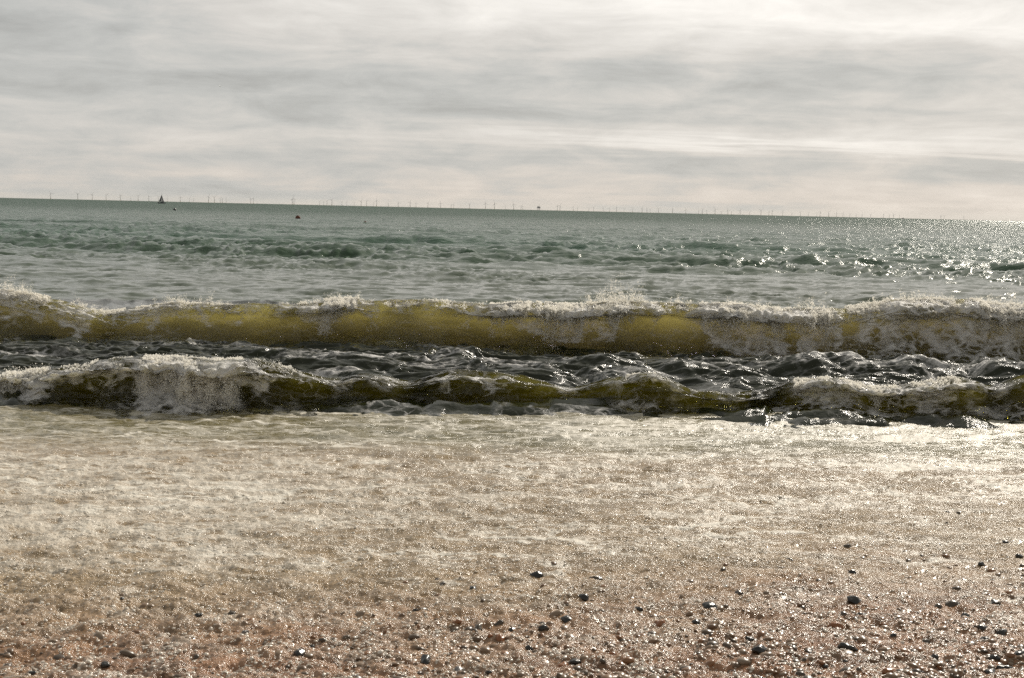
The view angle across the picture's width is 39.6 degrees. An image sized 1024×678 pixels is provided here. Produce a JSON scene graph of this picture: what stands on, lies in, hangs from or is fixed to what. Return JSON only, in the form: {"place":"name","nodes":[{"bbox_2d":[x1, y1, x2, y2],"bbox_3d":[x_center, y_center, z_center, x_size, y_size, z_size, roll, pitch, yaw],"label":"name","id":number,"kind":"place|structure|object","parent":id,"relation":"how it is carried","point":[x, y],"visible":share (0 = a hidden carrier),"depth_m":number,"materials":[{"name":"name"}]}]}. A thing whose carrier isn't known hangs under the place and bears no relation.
{"place":"outdoors","nodes":[
{"label":"outdoors","id":0,"kind":"place"},
{"bbox_2d":[0,198,1023,428],"bbox_3d":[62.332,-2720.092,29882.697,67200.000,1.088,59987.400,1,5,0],"label":"sea","id":1,"kind":"structure","parent":0,"point":[110,254],"depth_m":43.04,"materials":[{"name":"liquid"}]},
{"bbox_2d":[0,273,1023,360],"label":"breaking wave","id":2,"kind":"object","parent":1,"relation":"on","point":[951,321],"visible":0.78,"depth_m":21.69,"materials":[{"name":"green liquid"}]},
{"bbox_2d":[0,353,1023,418],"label":"breaking wave","id":3,"kind":"object","parent":1,"relation":"on","point":[192,382],"visible":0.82,"depth_m":15.46,"materials":[{"name":"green liquid"}]},
{"bbox_2d":[0,0,1023,220],"label":"sky","id":4,"kind":"structure","parent":0,"point":[910,109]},
{"bbox_3d":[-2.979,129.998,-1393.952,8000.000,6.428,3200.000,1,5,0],"label":"beach","id":5,"kind":"structure","parent":0,"visible":0},
{"bbox_2d":[101,661,109,667],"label":"pebble","id":6,"kind":"object","parent":5,"relation":"on","point":[105,664],"visible":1,"depth_m":5.48,"materials":[{"name":"black stone"}]},
{"bbox_2d":[294,648,305,655],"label":"pebble","id":7,"kind":"object","parent":5,"relation":"on","point":[300,652],"visible":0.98,"depth_m":5.73,"materials":[{"name":"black stone"}]},
{"bbox_2d":[494,620,503,625],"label":"pebble","id":8,"kind":"object","parent":5,"relation":"on","point":[500,622],"visible":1,"depth_m":6.29,"materials":[{"name":"brown stone"}]},
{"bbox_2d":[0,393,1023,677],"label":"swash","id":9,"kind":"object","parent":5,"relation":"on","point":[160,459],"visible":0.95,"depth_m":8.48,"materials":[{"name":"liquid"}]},
{"bbox_2d":[454,666,463,670],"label":"pebble","id":10,"kind":"object","parent":9,"relation":"on","point":[457,668],"visible":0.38,"depth_m":5.59,"materials":[{"name":"grey stone"}]},
{"bbox_2d":[475,624,482,629],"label":"pebble","id":11,"kind":"object","parent":9,"relation":"on","point":[478,626],"visible":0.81,"depth_m":6.20,"materials":[{"name":"grey stone"}]},
{"bbox_2d":[988,655,1000,660],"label":"pebble","id":12,"kind":"object","parent":9,"relation":"on","point":[995,657],"visible":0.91,"depth_m":5.90,"materials":[{"name":"black stone"}]},
{"bbox_2d":[0,523,1023,677],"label":"shingle","id":13,"kind":"object","parent":5,"relation":"on","point":[712,644],"visible":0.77,"depth_m":5.91,"materials":[{"name":"gravel"}]},
{"bbox_2d":[420,654,430,664],"bbox_3d":[-0.346,1.290,5.690,0.042,0.051,0.075,2,5,5],"label":"pebble","id":14,"kind":"object","parent":13,"relation":"on","point":[425,658],"visible":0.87,"depth_m":5.68,"materials":[{"name":"black stone"}]},
{"bbox_2d":[452,619,461,623],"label":"pebble","id":15,"kind":"object","parent":13,"relation":"on","point":[457,621],"visible":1,"depth_m":6.29,"materials":[{"name":"stone"}]},
{"bbox_2d":[496,634,504,641],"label":"pebble","id":16,"kind":"object","parent":13,"relation":"on","point":[500,637],"visible":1,"depth_m":6.03,"materials":[{"name":"stone"}]},
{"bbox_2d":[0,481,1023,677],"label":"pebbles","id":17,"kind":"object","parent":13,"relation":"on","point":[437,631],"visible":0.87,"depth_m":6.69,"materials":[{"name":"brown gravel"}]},
{"bbox_2d":[525,645,532,650],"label":"pebble","id":18,"kind":"object","parent":13,"relation":"on","point":[528,647],"visible":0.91,"depth_m":5.90,"materials":[{"name":"black stone"}]},
{"bbox_2d":[538,624,548,630],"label":"pebble","id":19,"kind":"object","parent":13,"relation":"on","point":[542,627],"visible":1,"depth_m":6.19,"materials":[{"name":"black stone"}]},
{"bbox_2d":[589,576,602,579],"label":"pebble","id":20,"kind":"object","parent":13,"relation":"on","point":[597,577],"visible":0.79,"depth_m":7.26,"materials":[{"name":"grey stone"}]},
{"bbox_2d":[838,642,857,651],"bbox_3d":[1.423,1.309,6.020,0.096,0.040,0.047,9,-7,35],"label":"pebble","id":21,"kind":"object","parent":13,"relation":"on","point":[844,645],"visible":0.73,"depth_m":6.00,"materials":[{"name":"black stone"}]},
{"bbox_2d":[931,654,938,659],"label":"pebble","id":22,"kind":"object","parent":13,"relation":"on","point":[936,656],"visible":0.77,"depth_m":5.84,"materials":[{"name":"black stone"}]},
{"bbox_2d":[991,600,1000,604],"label":"pebble","id":23,"kind":"object","parent":13,"relation":"on","point":[995,602],"visible":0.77,"depth_m":6.92,"materials":[{"name":"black stone"}]},
{"bbox_2d":[1015,553,1023,557],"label":"pebble","id":24,"kind":"object","parent":13,"relation":"on","point":[1017,555],"visible":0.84,"depth_m":8.12,"materials":[{"name":"black stone"}]},
{"bbox_2d":[529,571,543,577],"bbox_3d":[0.127,1.233,7.403,0.075,0.056,0.072,3,6,-18],"label":"pebble","id":25,"kind":"object","parent":5,"relation":"on","point":[537,574],"visible":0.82,"depth_m":7.38,"materials":[{"name":"black stone"}]},
{"bbox_2d":[557,661,567,666],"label":"pebble","id":26,"kind":"object","parent":5,"relation":"on","point":[563,663],"visible":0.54,"depth_m":5.67,"materials":[{"name":"stone"}]},
{"bbox_2d":[561,615,571,622],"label":"pebble","id":27,"kind":"object","parent":5,"relation":"on","point":[565,618],"visible":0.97,"depth_m":6.38,"materials":[{"name":"black stone"}]},
{"bbox_2d":[569,658,580,664],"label":"pebble","id":28,"kind":"object","parent":5,"relation":"on","point":[574,661],"visible":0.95,"depth_m":5.70,"materials":[{"name":"black stone"}]},
{"bbox_2d":[578,594,588,601],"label":"pebble","id":29,"kind":"object","parent":5,"relation":"on","point":[584,597],"visible":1,"depth_m":6.80,"materials":[{"name":"black stone"}]},
{"bbox_2d":[653,620,665,626],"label":"pebble","id":30,"kind":"object","parent":5,"relation":"on","point":[659,623],"visible":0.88,"depth_m":6.31,"materials":[{"name":"stone"}]},
{"bbox_2d":[692,619,699,623],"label":"pebble","id":31,"kind":"object","parent":5,"relation":"on","point":[695,621],"visible":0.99,"depth_m":6.40,"materials":[{"name":"black stone"}]},
{"bbox_2d":[702,601,716,608],"bbox_3d":[0.923,1.256,6.654,0.074,0.049,0.068,2,5,10],"label":"pebble","id":32,"kind":"object","parent":5,"relation":"on","point":[708,604],"visible":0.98,"depth_m":6.64,"materials":[{"name":"black stone"}]},
{"bbox_2d":[745,636,754,640],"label":"pebble","id":33,"kind":"object","parent":5,"relation":"on","point":[749,638],"visible":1,"depth_m":6.12,"materials":[{"name":"black stone"}]},
{"bbox_2d":[752,644,766,654],"bbox_3d":[1.036,1.301,5.920,0.092,0.058,0.058,10,5,-31],"label":"pebble","id":34,"kind":"object","parent":5,"relation":"on","point":[759,649],"visible":0.69,"depth_m":5.90,"materials":[{"name":"black stone"}]},
{"bbox_2d":[805,648,813,652],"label":"pebble","id":35,"kind":"object","parent":5,"relation":"on","point":[808,650],"visible":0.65,"depth_m":5.96,"materials":[{"name":"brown stone"}]},
{"bbox_2d":[828,621,843,628],"bbox_3d":[1.469,1.301,6.430,0.083,0.047,0.046,13,-7,1],"label":"pebble","id":36,"kind":"object","parent":5,"relation":"on","point":[836,624],"visible":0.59,"depth_m":6.42,"materials":[{"name":"stone"}]},
{"bbox_2d":[847,595,860,603],"bbox_3d":[1.649,1.258,6.830,0.087,0.050,0.073,13,-2,29],"label":"pebble","id":37,"kind":"object","parent":5,"relation":"on","point":[853,599],"visible":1,"depth_m":6.81,"materials":[{"name":"black stone"}]},
{"bbox_2d":[881,667,895,674],"bbox_3d":[1.499,1.325,5.654,0.062,0.036,0.042,-3,7,-41],"label":"pebble","id":38,"kind":"object","parent":5,"relation":"on","point":[885,670],"visible":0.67,"depth_m":5.64,"materials":[{"name":"stone"}]},
{"bbox_2d":[945,600,959,606],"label":"pebble","id":39,"kind":"object","parent":5,"relation":"on","point":[951,603],"visible":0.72,"depth_m":6.86,"materials":[{"name":"grey stone"}]},
{"bbox_2d":[977,624,987,629],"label":"pebble","id":40,"kind":"object","parent":5,"relation":"on","point":[981,626],"visible":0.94,"depth_m":6.39,"materials":[{"name":"black stone"}]},
{"bbox_2d":[984,668,995,673],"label":"pebble","id":41,"kind":"object","parent":5,"relation":"on","point":[988,670],"visible":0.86,"depth_m":5.70,"materials":[{"name":"black stone"}]},
{"bbox_2d":[995,628,1006,635],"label":"pebble","id":42,"kind":"object","parent":5,"relation":"on","point":[1002,632],"visible":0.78,"depth_m":6.35,"materials":[{"name":"black stone"}]},
{"bbox_2d":[996,665,1013,668],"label":"pebble","id":43,"kind":"object","parent":5,"relation":"on","point":[1002,666],"visible":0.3,"depth_m":5.77,"materials":[{"name":"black stone"}]},
{"bbox_2d":[1014,650,1023,655],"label":"pebble","id":44,"kind":"object","parent":5,"relation":"on","point":[1018,653],"visible":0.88,"depth_m":5.93,"materials":[{"name":"black stone"}]}
]}

